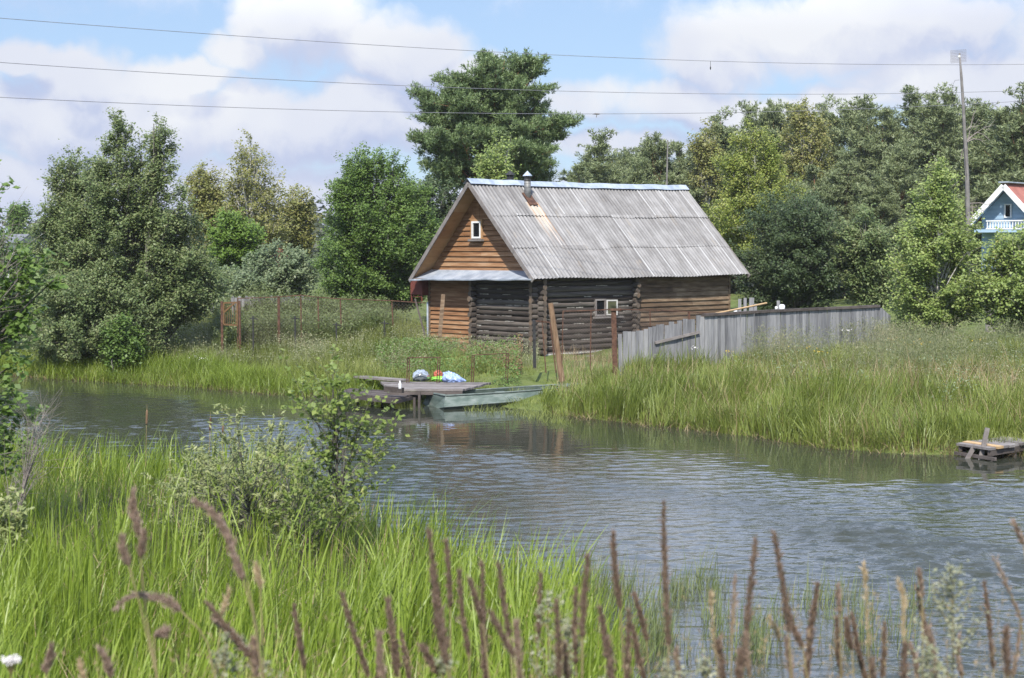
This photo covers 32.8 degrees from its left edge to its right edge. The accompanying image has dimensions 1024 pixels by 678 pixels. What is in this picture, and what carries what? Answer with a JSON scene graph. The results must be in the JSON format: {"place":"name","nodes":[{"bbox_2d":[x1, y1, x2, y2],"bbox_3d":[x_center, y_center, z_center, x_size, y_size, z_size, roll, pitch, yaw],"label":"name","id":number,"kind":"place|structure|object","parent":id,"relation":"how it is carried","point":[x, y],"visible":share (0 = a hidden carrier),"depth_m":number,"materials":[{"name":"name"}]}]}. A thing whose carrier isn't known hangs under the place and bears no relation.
{"place":"outdoors","nodes":[
{"label":"outdoors","id":0,"kind":"place"},
{"bbox_2d":[0,97,1018,113],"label":"power wire","id":1,"kind":"object","parent":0,"point":[480,113],"visible":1,"depth_m":46.81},
{"bbox_2d":[2,18,1020,64],"bbox_3d":[5.808,-8.586,49.362,52.814,1.683,3.128,-2,4,-30],"label":"power wire","id":2,"kind":"object","parent":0,"point":[510,52],"visible":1,"depth_m":47.68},
{"bbox_2d":[0,374,1023,677],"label":"water","id":3,"kind":"structure","parent":0,"point":[886,516],"depth_m":27.62,"materials":[{"name":"liquid"}]},
{"bbox_2d":[340,381,490,407],"bbox_3d":[-3.236,1.619,45.406,5.675,1.156,3.884,3,4,42],"label":"landing stage","id":4,"kind":"object","parent":3,"relation":"in","point":[409,391],"visible":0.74,"depth_m":43.66,"materials":[{"name":"grey wood"}]},
{"bbox_2d":[423,383,573,408],"bbox_3d":[0.008,1.478,44.288,4.424,0.574,1.282,-2,3,-27],"label":"rowing boat","id":5,"kind":"object","parent":3,"relation":"on","point":[475,397],"visible":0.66,"depth_m":43.45,"materials":[{"name":"paint"}]},
{"bbox_2d":[465,398,572,426],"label":"shallow weed","id":6,"kind":"object","parent":3,"relation":"in","point":[524,412],"visible":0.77,"depth_m":41.22,"materials":[{"name":"green plant"}]},
{"bbox_2d":[557,538,933,666],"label":"water rushes","id":7,"kind":"object","parent":3,"relation":"in","point":[654,623],"visible":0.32,"depth_m":18.53,"materials":[{"name":"plant"}]},
{"bbox_2d":[954,427,1023,460],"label":"jetty","id":8,"kind":"object","parent":3,"relation":"in","point":[995,447],"visible":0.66,"depth_m":32.63,"materials":[{"name":"grey wood"}]},
{"bbox_2d":[0,62,1023,93],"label":"power wire","id":9,"kind":"object","parent":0,"point":[431,86],"visible":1,"depth_m":46.15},
{"bbox_2d":[0,0,1023,244],"label":"sky","id":10,"kind":"structure","parent":0,"point":[844,36],"materials":[{"name":"blue"}]},
{"bbox_2d":[0,249,1023,677],"bbox_3d":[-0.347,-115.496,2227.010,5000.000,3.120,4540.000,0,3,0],"label":"ground","id":11,"kind":"structure","parent":0,"point":[549,373],"depth_m":48.16,"materials":[{"name":"green plant"}]},
{"bbox_2d":[0,486,34,566],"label":"sallow shrub","id":12,"kind":"object","parent":11,"relation":"on","point":[16,522],"visible":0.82,"depth_m":19.54,"materials":[{"name":"green plant"}]},
{"bbox_2d":[2,199,35,234],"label":"distant tree","id":13,"kind":"object","parent":11,"relation":"on","point":[17,213],"visible":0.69,"depth_m":149.29,"materials":[{"name":"green plant"}]},
{"bbox_2d":[0,223,41,356],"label":"leafy bush","id":14,"kind":"object","parent":11,"relation":"on","point":[4,252],"visible":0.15,"depth_m":57.12,"materials":[{"name":"green plant"}]},
{"bbox_2d":[0,159,68,479],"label":"leaning alder","id":15,"kind":"object","parent":11,"relation":"on","point":[15,322],"visible":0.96,"depth_m":21.03,"materials":[{"name":"green plant"}]},
{"bbox_2d":[0,386,76,559],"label":"dead shrub","id":16,"kind":"object","parent":11,"relation":"on","point":[26,472],"visible":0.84,"depth_m":20.54,"materials":[{"name":"plant"}]},
{"bbox_2d":[20,139,109,345],"bbox_3d":[-14.315,-2.778,56.123,3.074,7.407,2.953,2,4,33],"label":"alder tree","id":17,"kind":"object","parent":11,"relation":"on","point":[69,186],"visible":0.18,"depth_m":55.58,"materials":[{"name":"green plant"}]},
{"bbox_2d":[13,250,186,368],"bbox_3d":[-12.652,-0.923,54.437,5.313,3.864,4.906,1,3,20],"label":"alder bush","id":18,"kind":"object","parent":11,"relation":"on","point":[76,336],"visible":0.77,"depth_m":53.47,"materials":[{"name":"green plant"}]},
{"bbox_2d":[50,106,193,331],"bbox_3d":[-12.464,-3.322,55.148,4.344,8.067,4.181,-3,4,-38],"label":"alder tree","id":19,"kind":"object","parent":11,"relation":"on","point":[123,234],"visible":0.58,"depth_m":54.46,"materials":[{"name":"green plant"}]},
{"bbox_2d":[94,310,150,372],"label":"green bush","id":20,"kind":"object","parent":11,"relation":"on","point":[122,346],"visible":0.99,"depth_m":52.19,"materials":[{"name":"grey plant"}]},
{"bbox_2d":[116,531,155,673],"bbox_3d":[-1.219,1.501,5.736,0.150,1.757,0.057,-1,3,-9],"label":"grass stalk","id":21,"kind":"object","parent":11,"relation":"on","point":[124,552],"depth_m":5.68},
{"bbox_2d":[125,485,155,675],"bbox_3d":[-1.266,1.471,6.076,0.149,1.948,0.079,-2,4,-32],"label":"grass stalk","id":22,"kind":"object","parent":11,"relation":"on","point":[136,519],"depth_m":6.00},
{"bbox_2d":[110,590,214,677],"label":"grass stalk","id":23,"kind":"object","parent":11,"relation":"on","point":[167,601],"depth_m":5.85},
{"bbox_2d":[134,111,211,355],"bbox_3d":[-10.677,-3.233,54.616,2.586,7.873,2.624,0,3,0],"label":"alder tree","id":24,"kind":"object","parent":11,"relation":"on","point":[169,228],"visible":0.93,"depth_m":54.34,"materials":[{"name":"green plant"}]},
{"bbox_2d":[146,232,238,351],"bbox_3d":[-10.242,-1.446,55.251,2.774,4.171,2.694,1,3,14],"label":"alder bush","id":25,"kind":"object","parent":11,"relation":"on","point":[211,275],"visible":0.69,"depth_m":54.84,"materials":[{"name":"green plant"}]},
{"bbox_2d":[0,345,393,398],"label":"bank sedge","id":26,"kind":"object","parent":11,"relation":"on","point":[192,364],"visible":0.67,"depth_m":50.84,"materials":[{"name":"plant"}]},
{"bbox_2d":[177,160,237,312],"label":"birch tree","id":27,"kind":"object","parent":11,"relation":"on","point":[202,190],"visible":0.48,"depth_m":81.28,"materials":[{"name":"green plant"}]},
{"bbox_2d":[208,631,231,677],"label":"mugwort plant","id":28,"kind":"object","parent":11,"relation":"on","point":[223,655],"visible":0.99,"depth_m":5.97,"materials":[{"name":"green plant"}]},
{"bbox_2d":[190,496,263,677],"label":"grass stalk","id":29,"kind":"object","parent":11,"relation":"on","point":[220,522],"depth_m":5.79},
{"bbox_2d":[204,599,255,677],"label":"grass stalk","id":30,"kind":"object","parent":11,"relation":"on","point":[233,635],"depth_m":6.03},
{"bbox_2d":[221,301,240,353],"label":"garden gate","id":31,"kind":"structure","parent":11,"relation":"on","point":[237,307],"depth_m":54.32,"materials":[{"name":"paint"}]},
{"bbox_2d":[202,207,267,278],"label":"round bush","id":32,"kind":"object","parent":11,"relation":"on","point":[234,239],"visible":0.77,"depth_m":69.34,"materials":[{"name":"green plant"}]},
{"bbox_2d":[140,397,336,551],"bbox_3d":[-3.364,1.714,21.437,2.606,2.135,2.442,0,3,0],"label":"sallow shrub","id":33,"kind":"object","parent":11,"relation":"on","point":[214,472],"visible":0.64,"depth_m":21.30,"materials":[{"name":"green plant"}]},
{"bbox_2d":[222,531,262,677],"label":"grass stalk","id":34,"kind":"object","parent":11,"relation":"on","point":[238,568],"depth_m":5.77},
{"bbox_2d":[211,129,303,260],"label":"birch tree","id":35,"kind":"object","parent":11,"relation":"on","point":[252,189],"visible":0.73,"depth_m":79.50,"materials":[{"name":"green plant"}]},
{"bbox_2d":[216,237,323,302],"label":"willow bush","id":36,"kind":"object","parent":11,"relation":"on","point":[292,272],"visible":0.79,"depth_m":65.24,"materials":[{"name":"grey plant"}]},
{"bbox_2d":[268,183,324,255],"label":"birch tree","id":37,"kind":"object","parent":11,"relation":"on","point":[302,210],"visible":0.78,"depth_m":82.35,"materials":[{"name":"green plant"}]},
{"bbox_2d":[18,412,592,591],"bbox_3d":[-2.851,1.981,23.678,3.335,1.801,13.940,-3,4,-39],"label":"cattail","id":38,"kind":"object","parent":11,"relation":"on","point":[387,511],"depth_m":21.07},
{"bbox_2d":[206,281,404,354],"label":"nettles","id":39,"kind":"object","parent":11,"relation":"on","point":[230,334],"visible":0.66,"depth_m":55.83,"materials":[{"name":"green plant"}]},
{"bbox_2d":[249,435,379,569],"bbox_3d":[-2.300,1.950,20.047,1.520,1.755,1.534,0,3,0],"label":"sallow shrub","id":40,"kind":"object","parent":11,"relation":"on","point":[323,519],"visible":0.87,"depth_m":20.02,"materials":[{"name":"green plant"}]},
{"bbox_2d":[0,430,650,677],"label":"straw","id":41,"kind":"object","parent":11,"relation":"on","point":[275,554],"visible":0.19,"depth_m":19.61,"materials":[{"name":"plant"}]},
{"bbox_2d":[0,177,660,275],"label":"woods","id":42,"kind":"object","parent":11,"relation":"on","point":[321,232],"visible":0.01,"depth_m":171.79,"materials":[{"name":"green plant"}]},
{"bbox_2d":[237,294,424,355],"bbox_3d":[-5.716,-0.177,55.137,5.952,2.481,0.212,-1,3,-9],"label":"chain link fence","id":43,"kind":"object","parent":11,"relation":"on","point":[300,309],"visible":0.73,"depth_m":54.95,"materials":[{"name":"metal"}]},
{"bbox_2d":[0,444,672,677],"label":"fine sedge","id":44,"kind":"object","parent":11,"relation":"on","point":[237,547],"visible":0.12,"depth_m":20.80,"materials":[{"name":"plant"}]},
{"bbox_2d":[279,344,409,549],"bbox_3d":[-1.992,1.441,20.648,1.577,2.743,1.052,0,3,0],"label":"alder sapling","id":45,"kind":"object","parent":11,"relation":"on","point":[326,456],"visible":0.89,"depth_m":20.70,"materials":[{"name":"green plant"}]},
{"bbox_2d":[0,420,689,677],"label":"reeds","id":46,"kind":"object","parent":11,"relation":"on","point":[83,588],"visible":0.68,"depth_m":16.47,"materials":[{"name":"plant"}]},
{"bbox_2d":[338,590,370,677],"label":"grass stalk","id":47,"kind":"object","parent":11,"relation":"on","point":[356,639],"depth_m":6.66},
{"bbox_2d":[308,141,443,320],"bbox_3d":[-4.711,-3.827,62.991,5.499,6.675,4.844,0,3,0],"label":"bushy tree","id":48,"kind":"object","parent":11,"relation":"on","point":[377,248],"visible":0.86,"depth_m":62.02,"materials":[{"name":"green plant"}]},
{"bbox_2d":[406,173,461,299],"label":"leafy bush","id":49,"kind":"object","parent":11,"relation":"on","point":[442,199],"visible":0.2,"depth_m":68.42,"materials":[{"name":"green plant"}]},
{"bbox_2d":[424,524,449,677],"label":"grass stalk","id":50,"kind":"object","parent":11,"relation":"on","point":[435,583],"depth_m":5.88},
{"bbox_2d":[430,611,450,677],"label":"grass stalk","id":51,"kind":"object","parent":11,"relation":"on","point":[441,638],"depth_m":5.26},
{"bbox_2d":[439,537,453,677],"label":"grass stalk","id":52,"kind":"object","parent":11,"relation":"on","point":[448,578],"depth_m":6.73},
{"bbox_2d":[374,334,520,386],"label":"leafy weeds","id":53,"kind":"object","parent":11,"relation":"on","point":[439,349],"visible":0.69,"depth_m":49.21,"materials":[{"name":"green plant"}]},
{"bbox_2d":[455,564,472,677],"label":"grass stalk","id":54,"kind":"object","parent":11,"relation":"on","point":[463,622],"depth_m":6.40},
{"bbox_2d":[405,47,584,197],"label":"pine tree","id":55,"kind":"object","parent":11,"relation":"on","point":[455,137],"visible":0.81,"depth_m":72.06,"materials":[{"name":"green plant"}]},
{"bbox_2d":[469,128,521,179],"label":"birch tree","id":56,"kind":"object","parent":11,"relation":"on","point":[494,168],"visible":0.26,"depth_m":65.95,"materials":[{"name":"green plant"}]},
{"bbox_2d":[493,561,512,677],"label":"grass stalk","id":57,"kind":"object","parent":11,"relation":"on","point":[503,604],"depth_m":6.12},
{"bbox_2d":[3,367,1023,459],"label":"dry straw","id":58,"kind":"object","parent":11,"relation":"on","point":[584,417],"visible":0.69,"depth_m":38.17,"materials":[{"name":"plant"}]},
{"bbox_2d":[511,616,525,677],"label":"grass stalk","id":59,"kind":"object","parent":11,"relation":"on","point":[517,639],"depth_m":5.51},
{"bbox_2d":[15,295,1023,388],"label":"tall weeds","id":60,"kind":"object","parent":11,"relation":"on","point":[309,346],"visible":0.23,"depth_m":52.03,"materials":[{"name":"plant"}]},
{"bbox_2d":[30,576,1023,677],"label":"dry stems","id":61,"kind":"object","parent":11,"relation":"on","point":[765,639],"visible":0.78,"depth_m":6.73,"materials":[{"name":"plant"}]},
{"bbox_2d":[514,589,577,677],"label":"mugwort plant","id":62,"kind":"object","parent":11,"relation":"on","point":[548,603],"visible":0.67,"depth_m":6.67,"materials":[{"name":"green plant"}]},
{"bbox_2d":[548,303,564,381],"bbox_3d":[1.155,0.085,45.069,0.448,2.050,0.161,0,3,0],"label":"leaning post","id":63,"kind":"object","parent":11,"relation":"on","point":[558,356],"visible":0.92,"depth_m":45.01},
{"bbox_2d":[550,596,564,677],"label":"grass stalk","id":64,"kind":"object","parent":11,"relation":"on","point":[558,649],"depth_m":5.59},
{"bbox_2d":[569,585,579,677],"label":"grass stalk","id":65,"kind":"object","parent":11,"relation":"on","point":[574,621],"depth_m":6.38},
{"bbox_2d":[408,170,750,355],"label":"log house","id":66,"kind":"structure","parent":11,"relation":"on","point":[510,255],"depth_m":55.20,"materials":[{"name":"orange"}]},
{"bbox_2d":[577,551,592,677],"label":"grass stalk","id":67,"kind":"object","parent":11,"relation":"on","point":[583,602],"depth_m":5.89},
{"bbox_2d":[558,127,629,183],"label":"forest pine","id":68,"kind":"object","parent":11,"relation":"on","point":[596,168],"visible":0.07,"depth_m":97.21,"materials":[{"name":"green plant"}]},
{"bbox_2d":[609,528,625,676],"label":"grass stalk","id":69,"kind":"object","parent":11,"relation":"on","point":[615,577],"depth_m":6.13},
{"bbox_2d":[620,605,634,677],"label":"grass stalk","id":70,"kind":"object","parent":11,"relation":"on","point":[628,643],"depth_m":5.91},
{"bbox_2d":[562,309,704,369],"bbox_3d":[3.459,-0.014,46.106,4.576,1.628,0.600,-2,3,-26],"label":"wire panel","id":71,"kind":"object","parent":11,"relation":"on","point":[650,316],"visible":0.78,"depth_m":45.38,"materials":[{"name":"metal"}]},
{"bbox_2d":[619,156,652,183],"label":"forest pine","id":72,"kind":"object","parent":11,"relation":"on","point":[637,174],"visible":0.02,"depth_m":91.50,"materials":[{"name":"green plant"}]},
{"bbox_2d":[625,131,701,201],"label":"forest pine","id":73,"kind":"object","parent":11,"relation":"on","point":[649,151],"visible":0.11,"depth_m":99.33,"materials":[{"name":"green plant"}]},
{"bbox_2d":[657,498,673,673],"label":"grass stalk","id":74,"kind":"object","parent":11,"relation":"on","point":[666,592],"depth_m":6.12,"materials":[{"name":"plant"}]},
{"bbox_2d":[648,139,690,184],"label":"forest pine","id":75,"kind":"object","parent":11,"relation":"on","point":[680,158],"visible":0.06,"depth_m":104.97,"materials":[{"name":"green plant"}]},
{"bbox_2d":[673,156,735,274],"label":"forest pine","id":76,"kind":"object","parent":11,"relation":"on","point":[684,176],"visible":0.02,"depth_m":98.97,"materials":[{"name":"green plant"}]},
{"bbox_2d":[683,118,726,214],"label":"birch tree","id":77,"kind":"object","parent":11,"relation":"on","point":[707,177],"visible":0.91,"depth_m":98.24,"materials":[{"name":"green plant"}]},
{"bbox_2d":[675,105,751,292],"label":"forest pine","id":78,"kind":"object","parent":11,"relation":"on","point":[725,131],"visible":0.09,"depth_m":102.89,"materials":[{"name":"green plant"}]},
{"bbox_2d":[740,535,761,677],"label":"grass stalk","id":79,"kind":"object","parent":11,"relation":"on","point":[747,618],"depth_m":5.87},
{"bbox_2d":[618,305,890,373],"bbox_3d":[7.265,0.045,48.516,10.860,1.817,0.834,-3,4,-37],"label":"plank fence","id":80,"kind":"object","parent":11,"relation":"on","point":[727,330],"visible":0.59,"depth_m":47.21,"materials":[{"name":"grey wood"}]},
{"bbox_2d":[702,118,812,288],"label":"birch tree","id":81,"kind":"object","parent":11,"relation":"on","point":[746,177],"visible":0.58,"depth_m":74.99,"materials":[{"name":"green plant"}]},
{"bbox_2d":[734,99,792,290],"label":"forest pine","id":82,"kind":"object","parent":11,"relation":"on","point":[748,109],"visible":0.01,"depth_m":109.26,"materials":[{"name":"green plant"}]},
{"bbox_2d":[744,98,799,286],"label":"forest pine","id":83,"kind":"object","parent":11,"relation":"on","point":[774,118],"visible":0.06,"depth_m":106.85,"materials":[{"name":"green plant"}]},
{"bbox_2d":[540,339,1023,453],"bbox_3d":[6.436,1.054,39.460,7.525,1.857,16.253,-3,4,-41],"label":"reed bed","id":84,"kind":"object","parent":11,"relation":"on","point":[644,390],"visible":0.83,"depth_m":37.24,"materials":[{"name":"plant"}]},
{"bbox_2d":[770,528,795,677],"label":"grass stalk","id":85,"kind":"object","parent":11,"relation":"on","point":[786,610],"depth_m":5.75,"materials":[{"name":"plant"}]},
{"bbox_2d":[725,172,857,310],"bbox_3d":[9.796,-2.971,60.950,4.426,5.819,4.510,2,4,38],"label":"dark round bush","id":86,"kind":"object","parent":11,"relation":"on","point":[782,270],"visible":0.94,"depth_m":60.19,"materials":[{"name":"green plant"}]},
{"bbox_2d":[775,95,838,201],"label":"birch tree","id":87,"kind":"object","parent":11,"relation":"on","point":[805,153],"visible":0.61,"depth_m":97.18,"materials":[{"name":"green plant"}]},
{"bbox_2d":[802,581,822,677],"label":"grass stalk","id":88,"kind":"object","parent":11,"relation":"on","point":[811,621],"depth_m":6.68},
{"bbox_2d":[785,164,847,267],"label":"forest pine","id":89,"kind":"object","parent":11,"relation":"on","point":[811,178],"visible":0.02,"depth_m":93.55,"materials":[{"name":"green plant"}]},
{"bbox_2d":[794,93,853,174],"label":"forest pine","id":90,"kind":"object","parent":11,"relation":"on","point":[828,114],"visible":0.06,"depth_m":108.66,"materials":[{"name":"green plant"}]},
{"bbox_2d":[642,335,1023,410],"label":"bank herbs","id":91,"kind":"object","parent":11,"relation":"on","point":[890,365],"visible":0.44,"depth_m":41.19,"materials":[{"name":"green plant"}]},
{"bbox_2d":[814,146,872,298],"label":"forest pine","id":92,"kind":"object","parent":11,"relation":"on","point":[837,190],"visible":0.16,"depth_m":91.25,"materials":[{"name":"green plant"}]},
{"bbox_2d":[682,314,1023,376],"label":"seeding grass","id":93,"kind":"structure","parent":11,"relation":"on","point":[887,337],"depth_m":45.41,"materials":[{"name":"plant"}]},
{"bbox_2d":[826,94,906,213],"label":"forest pine","id":94,"kind":"object","parent":11,"relation":"on","point":[848,120],"visible":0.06,"depth_m":102.89,"materials":[{"name":"green plant"}]},
{"bbox_2d":[827,201,906,311],"bbox_3d":[12.321,-2.408,59.999,2.437,4.689,2.301,-3,4,-43],"label":"leafy bush","id":95,"kind":"object","parent":11,"relation":"on","point":[865,278],"visible":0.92,"depth_m":59.59,"materials":[{"name":"green plant"}]},
{"bbox_2d":[829,169,913,291],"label":"forest pine","id":96,"kind":"object","parent":11,"relation":"on","point":[885,207],"visible":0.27,"depth_m":85.33,"materials":[{"name":"green plant"}]},
{"bbox_2d":[839,105,923,206],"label":"forest pine","id":97,"kind":"object","parent":11,"relation":"on","point":[868,146],"visible":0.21,"depth_m":100.88,"materials":[{"name":"green plant"}]},
{"bbox_2d":[846,139,961,299],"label":"forest pine","id":98,"kind":"object","parent":11,"relation":"on","point":[897,170],"visible":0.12,"depth_m":89.11,"materials":[{"name":"green plant"}]},
{"bbox_2d":[886,84,948,210],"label":"forest pine","id":99,"kind":"object","parent":11,"relation":"on","point":[909,113],"visible":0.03,"depth_m":103.02,"materials":[{"name":"green plant"}]},
{"bbox_2d":[907,640,948,677],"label":"mugwort plant","id":100,"kind":"object","parent":11,"relation":"on","point":[928,654],"visible":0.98,"depth_m":6.16,"materials":[{"name":"green plant"}]},
{"bbox_2d":[874,81,983,282],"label":"forest pine","id":101,"kind":"object","parent":11,"relation":"on","point":[934,135],"visible":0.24,"depth_m":96.55,"materials":[{"name":"green plant"}]},
{"bbox_2d":[877,151,986,337],"bbox_3d":[13.058,-2.731,53.805,3.411,6.220,3.127,0,3,0],"label":"young birch","id":102,"kind":"object","parent":11,"relation":"on","point":[924,291],"visible":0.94,"depth_m":53.53,"materials":[{"name":"green plant"}]},
{"bbox_2d":[906,559,998,677],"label":"mugwort plant","id":103,"kind":"object","parent":11,"relation":"on","point":[949,589],"visible":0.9,"depth_m":6.45,"materials":[{"name":"green plant"}]},
{"bbox_2d":[951,49,970,317],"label":"utility pole","id":104,"kind":"object","parent":11,"relation":"on","point":[967,182],"visible":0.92,"depth_m":67.66,"materials":[{"name":"wood"}]},
{"bbox_2d":[948,121,1003,267],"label":"forest pine","id":105,"kind":"object","parent":11,"relation":"on","point":[988,134],"visible":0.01,"depth_m":95.32,"materials":[{"name":"green plant"}]},
{"bbox_2d":[957,96,1000,143],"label":"forest pine","id":106,"kind":"object","parent":11,"relation":"on","point":[978,113],"visible":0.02,"depth_m":104.59,"materials":[{"name":"green plant"}]},
{"bbox_2d":[948,82,1023,279],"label":"forest pine","id":107,"kind":"object","parent":11,"relation":"on","point":[1007,153],"visible":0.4,"depth_m":87.36,"materials":[{"name":"green plant"}]},
{"bbox_2d":[980,580,996,677],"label":"grass stalk","id":108,"kind":"object","parent":11,"relation":"on","point":[989,625],"depth_m":6.83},
{"bbox_2d":[957,220,1023,337],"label":"bush","id":109,"kind":"object","parent":11,"relation":"on","point":[1000,290],"visible":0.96,"depth_m":52.53,"materials":[{"name":"green plant"}]},
{"bbox_2d":[998,624,1017,677],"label":"grass stalk","id":110,"kind":"object","parent":11,"relation":"on","point":[1007,660],"depth_m":5.37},
{"bbox_2d":[971,181,1023,282],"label":"blue house","id":111,"kind":"structure","parent":0,"point":[1004,210],"depth_m":77.79,"materials":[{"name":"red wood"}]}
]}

